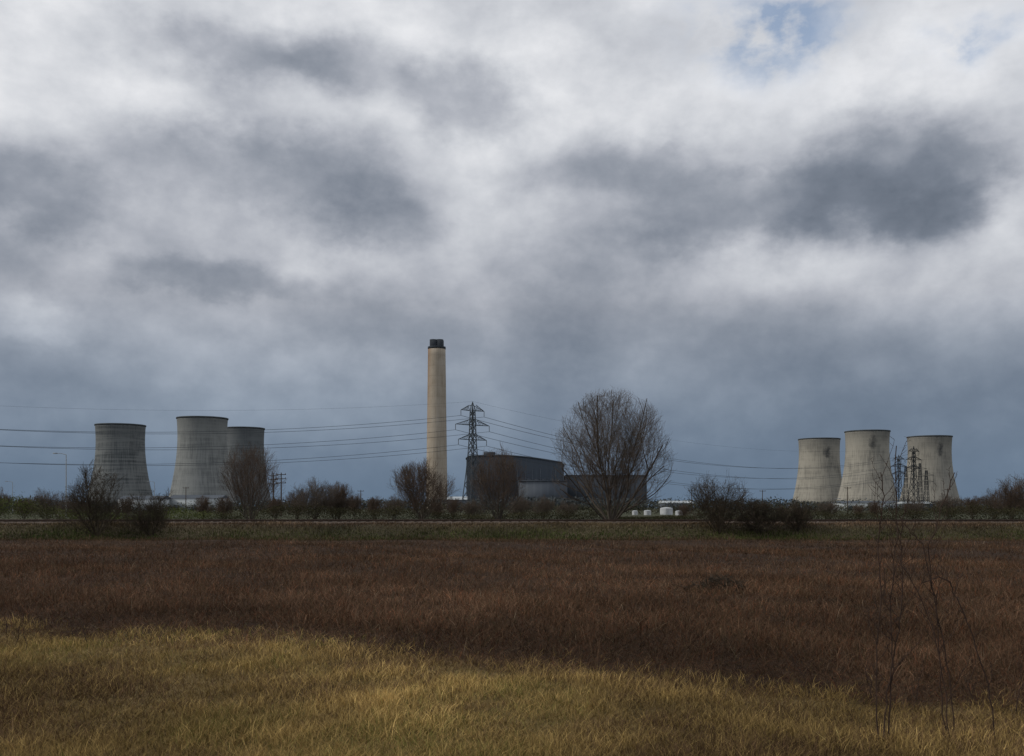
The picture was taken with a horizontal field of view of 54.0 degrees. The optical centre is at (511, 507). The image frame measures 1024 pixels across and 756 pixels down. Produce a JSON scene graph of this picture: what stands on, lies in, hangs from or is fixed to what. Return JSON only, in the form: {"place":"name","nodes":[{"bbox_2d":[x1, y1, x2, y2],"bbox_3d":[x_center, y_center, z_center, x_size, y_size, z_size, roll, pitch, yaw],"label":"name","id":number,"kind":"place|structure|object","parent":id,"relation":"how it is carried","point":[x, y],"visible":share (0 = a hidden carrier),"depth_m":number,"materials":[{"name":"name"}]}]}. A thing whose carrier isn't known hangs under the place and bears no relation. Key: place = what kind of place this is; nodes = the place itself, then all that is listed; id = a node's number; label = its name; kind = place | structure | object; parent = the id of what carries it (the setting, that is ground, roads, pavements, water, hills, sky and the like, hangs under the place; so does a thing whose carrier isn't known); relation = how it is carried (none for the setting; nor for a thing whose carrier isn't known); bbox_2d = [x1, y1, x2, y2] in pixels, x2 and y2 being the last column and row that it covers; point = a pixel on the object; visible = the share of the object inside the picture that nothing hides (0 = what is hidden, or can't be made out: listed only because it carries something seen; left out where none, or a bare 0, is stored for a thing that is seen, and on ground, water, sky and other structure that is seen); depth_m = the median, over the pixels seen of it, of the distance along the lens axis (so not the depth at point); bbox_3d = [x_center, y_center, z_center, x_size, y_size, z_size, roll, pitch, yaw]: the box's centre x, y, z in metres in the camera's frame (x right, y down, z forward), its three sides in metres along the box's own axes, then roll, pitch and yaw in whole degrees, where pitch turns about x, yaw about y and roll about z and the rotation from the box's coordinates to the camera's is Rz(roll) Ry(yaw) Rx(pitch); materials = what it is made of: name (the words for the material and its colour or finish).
{"place":"outdoors","nodes":[
{"label":"outdoors","id":0,"kind":"place"},
{"bbox_2d":[0,614,1023,755],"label":"dry grass","id":1,"kind":"structure","parent":0,"point":[971,738],"depth_m":19.48,"materials":[{"name":"yellow plant"}]},
{"bbox_2d":[0,508,1023,755],"bbox_3d":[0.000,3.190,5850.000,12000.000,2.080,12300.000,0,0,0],"label":"ground","id":2,"kind":"structure","parent":0,"point":[374,528],"depth_m":37.62,"materials":[{"name":"brown plant"}]},
{"bbox_2d":[0,585,9,637],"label":"weed stalk","id":3,"kind":"object","parent":2,"relation":"on","point":[4,616],"visible":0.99,"depth_m":30.00,"materials":[{"name":"brown plant"}]},
{"bbox_2d":[0,491,14,516],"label":"bare shrub","id":4,"kind":"object","parent":2,"relation":"on","point":[4,497],"visible":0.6,"depth_m":185.36,"materials":[{"name":"brown plant"}]},
{"bbox_2d":[13,603,23,644],"bbox_3d":[-13.773,3.257,28.075,0.342,1.334,0.408,0,0,-23],"label":"weed stalk","id":5,"kind":"object","parent":2,"relation":"on","point":[20,622],"visible":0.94,"depth_m":28.00,"materials":[{"name":"brown plant"}]},
{"bbox_2d":[11,496,34,518],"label":"bare shrub","id":6,"kind":"object","parent":2,"relation":"on","point":[23,508],"visible":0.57,"depth_m":179.87,"materials":[{"name":"brown plant"}]},
{"bbox_2d":[12,617,38,647],"bbox_3d":[-13.076,3.349,27.036,0.708,1.153,0.217,0,0,-33],"label":"weed stalk","id":7,"kind":"object","parent":2,"relation":"on","point":[23,633],"visible":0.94,"depth_m":27.00,"materials":[{"name":"brown plant"}]},
{"bbox_2d":[24,486,65,518],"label":"bare shrub","id":8,"kind":"object","parent":2,"relation":"on","point":[42,500],"visible":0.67,"depth_m":189.62,"materials":[{"name":"brown plant"}]},
{"bbox_2d":[53,453,66,513],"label":"street lamp","id":9,"kind":"object","parent":2,"relation":"on","point":[66,472],"visible":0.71,"depth_m":224.96,"materials":[{"name":"metal"}]},
{"bbox_2d":[54,493,88,516],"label":"bare shrub","id":10,"kind":"object","parent":2,"relation":"on","point":[67,504],"visible":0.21,"depth_m":184.22,"materials":[{"name":"brown plant"}]},
{"bbox_2d":[66,595,78,640],"bbox_3d":[-12.650,3.188,28.953,0.419,1.480,0.193,0,0,0],"label":"weed stalk","id":11,"kind":"object","parent":2,"relation":"on","point":[72,625],"visible":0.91,"depth_m":28.99,"materials":[{"name":"brown plant"}]},
{"bbox_2d":[75,607,97,644],"bbox_3d":[-11.846,3.231,27.981,0.584,1.401,0.361,0,0,-23],"label":"weed stalk","id":12,"kind":"object","parent":2,"relation":"on","point":[87,624],"visible":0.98,"depth_m":28.00,"materials":[{"name":"brown plant"}]},
{"bbox_2d":[50,460,132,535],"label":"bare shrub","id":13,"kind":"object","parent":2,"relation":"on","point":[82,495],"visible":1,"depth_m":126.17,"materials":[{"name":"brown plant"}]},
{"bbox_2d":[89,423,152,507],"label":"cooling tower","id":14,"kind":"structure","parent":2,"relation":"on","point":[131,444],"depth_m":1325.55,"materials":[{"name":"concrete"}]},
{"bbox_2d":[116,497,133,513],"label":"bare shrub","id":15,"kind":"object","parent":2,"relation":"on","point":[126,505],"visible":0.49,"depth_m":199.65,"materials":[{"name":"brown plant"}]},
{"bbox_2d":[113,487,172,535],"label":"bare shrub","id":16,"kind":"object","parent":2,"relation":"on","point":[140,517],"visible":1,"depth_m":125.97,"materials":[{"name":"brown plant"}]},
{"bbox_2d":[118,496,170,510],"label":"industrial shed","id":17,"kind":"structure","parent":2,"relation":"on","point":[148,497],"depth_m":801.48,"materials":[{"name":"grey metal"}]},
{"bbox_2d":[170,495,229,510],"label":"industrial shed","id":18,"kind":"structure","parent":2,"relation":"on","point":[178,499],"depth_m":820.00,"materials":[{"name":"grey metal"}]},
{"bbox_2d":[192,496,214,518],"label":"bare shrub","id":19,"kind":"object","parent":2,"relation":"on","point":[204,506],"visible":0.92,"depth_m":189.52,"materials":[{"name":"brown plant"}]},
{"bbox_2d":[169,416,238,509],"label":"cooling tower","id":20,"kind":"structure","parent":2,"relation":"on","point":[200,476],"depth_m":1220.81,"materials":[{"name":"concrete"}]},
{"bbox_2d":[212,495,234,517],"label":"bare shrub","id":21,"kind":"object","parent":2,"relation":"on","point":[223,505],"visible":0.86,"depth_m":174.66,"materials":[{"name":"brown plant"}]},
{"bbox_2d":[227,426,270,505],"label":"cooling tower","id":22,"kind":"structure","parent":2,"relation":"on","point":[235,434],"depth_m":1380.95,"materials":[{"name":"grey concrete"}]},
{"bbox_2d":[218,441,286,518],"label":"bare tree","id":23,"kind":"object","parent":2,"relation":"on","point":[247,485],"visible":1,"depth_m":153.96,"materials":[{"name":"brown plant"}]},
{"bbox_2d":[265,496,283,517],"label":"bare shrub","id":24,"kind":"object","parent":2,"relation":"on","point":[274,501],"visible":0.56,"depth_m":184.70,"materials":[{"name":"brown plant"}]},
{"bbox_2d":[276,473,285,512],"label":"utility pole","id":25,"kind":"object","parent":2,"relation":"on","point":[281,474],"visible":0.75,"depth_m":261.76,"materials":[{"name":"brown wood"}]},
{"bbox_2d":[281,490,309,518],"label":"bare shrub","id":26,"kind":"object","parent":2,"relation":"on","point":[295,499],"visible":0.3,"depth_m":199.50,"materials":[{"name":"brown plant"}]},
{"bbox_2d":[285,478,339,518],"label":"bare shrub","id":27,"kind":"object","parent":2,"relation":"on","point":[313,499],"visible":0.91,"depth_m":189.31,"materials":[{"name":"brown plant"}]},
{"bbox_2d":[322,493,349,517],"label":"bare shrub","id":28,"kind":"object","parent":2,"relation":"on","point":[340,501],"visible":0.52,"depth_m":194.21,"materials":[{"name":"brown plant"}]},
{"bbox_2d":[323,481,356,517],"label":"bare shrub","id":29,"kind":"object","parent":2,"relation":"on","point":[342,491],"visible":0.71,"depth_m":195.05,"materials":[{"name":"brown plant"}]},
{"bbox_2d":[346,493,365,516],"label":"bare shrub","id":30,"kind":"object","parent":2,"relation":"on","point":[357,501],"visible":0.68,"depth_m":229.60,"materials":[{"name":"brown plant"}]},
{"bbox_2d":[365,495,383,518],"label":"bare shrub","id":31,"kind":"object","parent":2,"relation":"on","point":[372,503],"visible":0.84,"depth_m":209.65,"materials":[{"name":"brown plant"}]},
{"bbox_2d":[378,494,406,518],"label":"bare shrub","id":32,"kind":"object","parent":2,"relation":"on","point":[394,505],"visible":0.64,"depth_m":189.66,"materials":[{"name":"brown plant"}]},
{"bbox_2d":[387,457,462,518],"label":"bare tree","id":33,"kind":"object","parent":2,"relation":"on","point":[408,483],"visible":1,"depth_m":151.61,"materials":[{"name":"brown plant"}]},
{"bbox_2d":[426,339,446,509],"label":"power station chimney","id":34,"kind":"object","parent":2,"relation":"on","point":[436,398],"visible":0.91,"depth_m":1166.50,"materials":[{"name":"concrete"}]},
{"bbox_2d":[430,502,445,516],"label":"bare shrub","id":35,"kind":"object","parent":2,"relation":"on","point":[439,508],"visible":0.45,"depth_m":179.89,"materials":[{"name":"brown plant"}]},
{"bbox_2d":[445,496,461,514],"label":"bare shrub","id":36,"kind":"object","parent":2,"relation":"on","point":[453,506],"visible":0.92,"depth_m":199.56,"materials":[{"name":"brown plant"}]},
{"bbox_2d":[447,497,467,509],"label":"industrial shed","id":37,"kind":"structure","parent":2,"relation":"on","point":[460,500],"depth_m":900.04,"materials":[{"name":"white metal"}]},
{"bbox_2d":[455,401,489,511],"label":"electricity pylon","id":38,"kind":"object","parent":2,"relation":"on","point":[473,419],"visible":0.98,"depth_m":464.66,"materials":[{"name":"metal"}]},
{"bbox_2d":[0,415,460,431],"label":"overhead cable","id":39,"kind":"object","parent":38,"relation":"attached to","point":[244,430],"visible":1,"depth_m":436.51,"materials":[{"name":"metal"}]},
{"bbox_2d":[15,430,449,447],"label":"overhead cable","id":40,"kind":"object","parent":38,"relation":"hanging from","point":[223,446],"visible":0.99,"depth_m":430.57,"materials":[{"name":"metal"}]},
{"bbox_2d":[20,445,452,464],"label":"overhead cable","id":41,"kind":"object","parent":38,"relation":"hanging from","point":[218,462],"visible":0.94,"depth_m":425.81,"materials":[{"name":"metal"}]},
{"bbox_2d":[14,402,458,409],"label":"overhead cable","id":42,"kind":"object","parent":38,"relation":"attached to","point":[290,409],"visible":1,"depth_m":442.11,"materials":[{"name":"metal"}]},
{"bbox_2d":[3,432,482,449],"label":"overhead cable","id":43,"kind":"object","parent":38,"relation":"hanging from","point":[247,448],"visible":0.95,"depth_m":441.02,"materials":[{"name":"metal"}]},
{"bbox_2d":[10,417,480,433],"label":"overhead cable","id":44,"kind":"object","parent":38,"relation":"attached to","point":[226,433],"visible":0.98,"depth_m":438.85,"materials":[{"name":"metal"}]},
{"bbox_2d":[16,446,483,465],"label":"overhead cable","id":45,"kind":"object","parent":38,"relation":"hanging from","point":[223,464],"visible":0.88,"depth_m":431.50,"materials":[{"name":"metal"}]},
{"bbox_2d":[458,430,902,478],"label":"overhead cable","id":46,"kind":"object","parent":38,"relation":"attached to","point":[672,472],"visible":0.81,"depth_m":596.31,"materials":[{"name":"metal"}]},
{"bbox_2d":[461,415,907,467],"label":"overhead cable","id":47,"kind":"object","parent":38,"relation":"attached to","point":[664,459],"visible":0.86,"depth_m":572.91,"materials":[{"name":"metal"}]},
{"bbox_2d":[485,404,910,451],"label":"overhead cable","id":48,"kind":"object","parent":38,"relation":"attached to","point":[698,443],"visible":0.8,"depth_m":611.85,"materials":[{"name":"metal"}]},
{"bbox_2d":[485,417,916,468],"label":"overhead cable","id":49,"kind":"object","parent":38,"relation":"attached to","point":[692,461],"visible":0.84,"depth_m":602.96,"materials":[{"name":"metal"}]},
{"bbox_2d":[460,500,486,518],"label":"bare shrub","id":50,"kind":"object","parent":2,"relation":"on","point":[472,506],"visible":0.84,"depth_m":179.46,"materials":[{"name":"brown plant"}]},
{"bbox_2d":[468,442,530,518],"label":"bare tree","id":51,"kind":"object","parent":2,"relation":"on","point":[507,486],"visible":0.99,"depth_m":155.14,"materials":[{"name":"brown plant"}]},
{"bbox_2d":[0,521,1021,524],"bbox_3d":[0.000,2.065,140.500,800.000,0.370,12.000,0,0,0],"label":"railway ballast","id":52,"kind":"structure","parent":2,"relation":"on","point":[498,522],"depth_m":135.67,"materials":[{"name":"gravel"}]},
{"bbox_2d":[0,520,1023,521],"bbox_3d":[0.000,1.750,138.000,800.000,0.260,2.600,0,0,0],"label":"railway track","id":53,"kind":"structure","parent":52,"relation":"on","point":[513,520],"depth_m":137.27,"materials":[{"name":"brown wood"}]},
{"bbox_2d":[0,519,1023,519],"bbox_3d":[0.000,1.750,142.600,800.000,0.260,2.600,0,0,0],"label":"railway track","id":54,"kind":"structure","parent":52,"relation":"on","point":[514,519],"depth_m":141.84,"materials":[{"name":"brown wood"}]},
{"bbox_2d":[0,531,1023,724],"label":"dead herbage","id":55,"kind":"object","parent":2,"relation":"on","point":[388,620],"visible":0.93,"depth_m":39.38,"materials":[{"name":"brown plant"}]},
{"bbox_2d":[0,520,1023,540],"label":"bank grass","id":56,"kind":"structure","parent":2,"relation":"on","point":[863,524],"depth_m":128.95,"materials":[{"name":"green plant"}]},
{"bbox_2d":[0,486,1023,518],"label":"trackside hedge","id":57,"kind":"object","parent":2,"relation":"on","point":[439,515],"visible":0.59,"depth_m":162.90,"materials":[{"name":"green plant"}]},
{"bbox_2d":[4,496,1019,514],"bbox_3d":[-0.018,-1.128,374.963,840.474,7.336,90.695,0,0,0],"label":"hedge","id":58,"kind":"object","parent":2,"relation":"on","point":[676,508],"visible":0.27,"depth_m":362.82,"materials":[{"name":"green plant"}]},
{"bbox_2d":[6,495,1023,509],"bbox_3d":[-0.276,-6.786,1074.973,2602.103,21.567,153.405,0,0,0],"label":"distant woodland","id":59,"kind":"object","parent":2,"relation":"on","point":[572,501],"visible":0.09,"depth_m":1048.14,"materials":[{"name":"green plant"}]},
{"bbox_2d":[505,494,533,518],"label":"bare shrub","id":60,"kind":"object","parent":2,"relation":"on","point":[524,505],"visible":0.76,"depth_m":189.58,"materials":[{"name":"brown plant"}]},
{"bbox_2d":[530,494,555,517],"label":"bare shrub","id":61,"kind":"object","parent":2,"relation":"on","point":[546,503],"visible":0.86,"depth_m":199.53,"materials":[{"name":"brown plant"}]},
{"bbox_2d":[555,500,578,517],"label":"bare shrub","id":62,"kind":"object","parent":2,"relation":"on","point":[565,508],"visible":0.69,"depth_m":184.68,"materials":[{"name":"brown plant"}]},
{"bbox_2d":[564,475,646,509],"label":"turbine hall","id":63,"kind":"structure","parent":2,"relation":"on","point":[570,492],"depth_m":1210.00,"materials":[{"name":"grey metal"}]},
{"bbox_2d":[551,388,676,518],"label":"bare tree","id":64,"kind":"object","parent":2,"relation":"on","point":[624,451],"visible":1,"depth_m":147.71,"materials":[{"name":"brown plant"}]},
{"bbox_2d":[644,510,650,514],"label":"storage tank","id":65,"kind":"object","parent":2,"relation":"on","point":[647,512],"visible":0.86,"depth_m":309.10,"materials":[{"name":"white metal"}]},
{"bbox_2d":[660,507,672,514],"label":"storage tank","id":66,"kind":"object","parent":2,"relation":"on","point":[666,511],"visible":1,"depth_m":328.24,"materials":[{"name":"white metal"}]},
{"bbox_2d":[658,501,692,510],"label":"industrial shed","id":67,"kind":"structure","parent":2,"relation":"on","point":[671,506],"depth_m":700.00,"materials":[{"name":"white metal"}]},
{"bbox_2d":[678,504,691,518],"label":"bare shrub","id":68,"kind":"object","parent":2,"relation":"on","point":[681,512],"visible":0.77,"depth_m":174.70,"materials":[{"name":"brown plant"}]},
{"bbox_2d":[677,570,754,593],"bbox_3d":[9.383,3.649,46.010,4.129,1.696,3.486,0,0,0],"label":"brush heap","id":69,"kind":"object","parent":2,"relation":"on","point":[718,579],"visible":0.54,"depth_m":45.69,"materials":[{"name":"brown plant"}]},
{"bbox_2d":[682,470,754,533],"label":"bare shrub","id":70,"kind":"object","parent":2,"relation":"on","point":[721,519],"visible":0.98,"depth_m":127.23,"materials":[{"name":"brown plant"}]},
{"bbox_2d":[726,497,792,533],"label":"bare shrub","id":71,"kind":"object","parent":2,"relation":"on","point":[763,517],"visible":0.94,"depth_m":127.22,"materials":[{"name":"brown plant"}]},
{"bbox_2d":[772,497,818,531],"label":"bare shrub","id":72,"kind":"object","parent":2,"relation":"on","point":[799,512],"visible":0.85,"depth_m":128.28,"materials":[{"name":"brown plant"}]},
{"bbox_2d":[793,437,841,506],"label":"cooling tower","id":73,"kind":"structure","parent":2,"relation":"on","point":[822,455],"depth_m":1595.85,"materials":[{"name":"concrete"}]},
{"bbox_2d":[814,497,839,517],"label":"bare shrub","id":74,"kind":"object","parent":2,"relation":"on","point":[827,506],"visible":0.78,"depth_m":189.43,"materials":[{"name":"brown plant"}]},
{"bbox_2d":[852,504,865,517],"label":"bare shrub","id":75,"kind":"object","parent":2,"relation":"on","point":[857,508],"visible":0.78,"depth_m":181.71,"materials":[{"name":"brown plant"}]},
{"bbox_2d":[832,501,898,509],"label":"industrial shed","id":76,"kind":"structure","parent":2,"relation":"on","point":[842,503],"depth_m":900.00,"materials":[{"name":"grey metal"}]},
{"bbox_2d":[837,429,897,500],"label":"cooling tower","id":77,"kind":"structure","parent":2,"relation":"on","point":[859,443],"depth_m":1433.87,"materials":[{"name":"concrete"}]},
{"bbox_2d":[868,500,880,516],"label":"bare shrub","id":78,"kind":"object","parent":2,"relation":"on","point":[871,508],"visible":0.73,"depth_m":199.62,"materials":[{"name":"brown plant"}]},
{"bbox_2d":[861,437,922,742],"bbox_3d":[6.588,1.466,17.529,1.023,5.440,0.626,0,0,-8],"label":"bare sapling","id":79,"kind":"object","parent":2,"relation":"on","point":[891,624],"visible":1,"depth_m":17.49,"materials":[{"name":"brown plant"}]},
{"bbox_2d":[890,455,904,501],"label":"electricity pylon","id":80,"kind":"object","parent":2,"relation":"on","point":[899,485],"visible":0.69,"depth_m":928.98,"materials":[{"name":"metal"}]},
{"bbox_2d":[898,466,912,504],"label":"substation gantry","id":81,"kind":"object","parent":2,"relation":"on","point":[906,478],"visible":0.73,"depth_m":619.89,"materials":[{"name":"metal"}]},
{"bbox_2d":[905,446,920,504],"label":"electricity pylon","id":82,"kind":"object","parent":2,"relation":"on","point":[913,487],"visible":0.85,"depth_m":799.57,"materials":[{"name":"metal"}]},
{"bbox_2d":[461,445,902,488],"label":"overhead cable","id":83,"kind":"object","parent":82,"relation":"hanging from","point":[656,482],"visible":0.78,"depth_m":570.61,"materials":[{"name":"metal"}]},
{"bbox_2d":[492,432,908,478],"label":"overhead cable","id":84,"kind":"object","parent":82,"relation":"hanging from","point":[698,473],"visible":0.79,"depth_m":603.18,"materials":[{"name":"metal"}]},
{"bbox_2d":[488,446,917,488],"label":"overhead cable","id":85,"kind":"object","parent":82,"relation":"hanging from","point":[681,483],"visible":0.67,"depth_m":572.32,"materials":[{"name":"metal"}]},
{"bbox_2d":[900,498,927,518],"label":"bare shrub","id":86,"kind":"object","parent":2,"relation":"on","point":[909,506],"visible":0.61,"depth_m":184.72,"materials":[{"name":"brown plant"}]},
{"bbox_2d":[895,502,932,510],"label":"industrial shed","id":87,"kind":"structure","parent":2,"relation":"on","point":[899,503],"depth_m":857.29,"materials":[{"name":"white metal"}]},
{"bbox_2d":[913,463,924,506],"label":"substation gantry","id":88,"kind":"object","parent":2,"relation":"on","point":[920,471],"visible":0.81,"depth_m":639.89,"materials":[{"name":"metal"}]},
{"bbox_2d":[919,470,929,509],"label":"substation gantry","id":89,"kind":"object","parent":2,"relation":"on","point":[925,487],"visible":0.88,"depth_m":599.76,"materials":[{"name":"metal"}]},
{"bbox_2d":[899,435,959,508],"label":"cooling tower","id":90,"kind":"structure","parent":2,"relation":"on","point":[934,454],"depth_m":1542.15,"materials":[{"name":"concrete"}]},
{"bbox_2d":[892,466,971,736],"bbox_3d":[7.575,1.748,18.016,1.480,4.997,0.732,0,0,6],"label":"bare sapling","id":91,"kind":"object","parent":2,"relation":"on","point":[935,610],"visible":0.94,"depth_m":18.09,"materials":[{"name":"brown plant"}]},
{"bbox_2d":[931,493,964,518],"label":"bare shrub","id":92,"kind":"object","parent":2,"relation":"on","point":[951,504],"visible":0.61,"depth_m":189.57,"materials":[{"name":"brown plant"}]},
{"bbox_2d":[917,561,995,739],"bbox_3d":[7.906,2.562,17.837,1.402,3.378,0.281,0,0,5],"label":"bare sapling","id":93,"kind":"object","parent":2,"relation":"on","point":[949,581],"visible":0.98,"depth_m":17.79,"materials":[{"name":"brown plant"}]},
{"bbox_2d":[959,497,983,517],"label":"bare shrub","id":94,"kind":"object","parent":2,"relation":"on","point":[968,501],"visible":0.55,"depth_m":179.76,"materials":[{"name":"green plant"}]},
{"bbox_2d":[978,489,1006,518],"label":"bare shrub","id":95,"kind":"object","parent":2,"relation":"on","point":[988,500],"visible":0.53,"depth_m":199.65,"materials":[{"name":"brown plant"}]},
{"bbox_2d":[990,482,1023,518],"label":"bare shrub","id":96,"kind":"object","parent":2,"relation":"on","point":[1013,497],"visible":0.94,"depth_m":169.70,"materials":[{"name":"brown plant"}]},
{"bbox_2d":[998,474,1023,511],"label":"bare shrub","id":97,"kind":"object","parent":2,"relation":"on","point":[1014,485],"visible":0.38,"depth_m":171.99,"materials":[{"name":"brown plant"}]},
{"bbox_2d":[1011,639,1023,717],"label":"weed stalk","id":98,"kind":"object","parent":2,"relation":"on","point":[1020,669],"visible":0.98,"depth_m":20.00,"materials":[{"name":"brown plant"}]},
{"bbox_2d":[0,0,1023,507],"label":"sky","id":99,"kind":"structure","parent":0,"point":[769,225],"materials":[{"name":"grey"}]},
{"bbox_2d":[466,452,567,509],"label":"boiler house","id":100,"kind":"structure","parent":0,"point":[537,482],"depth_m":1200.00,"materials":[{"name":"grey metal"}]}
]}

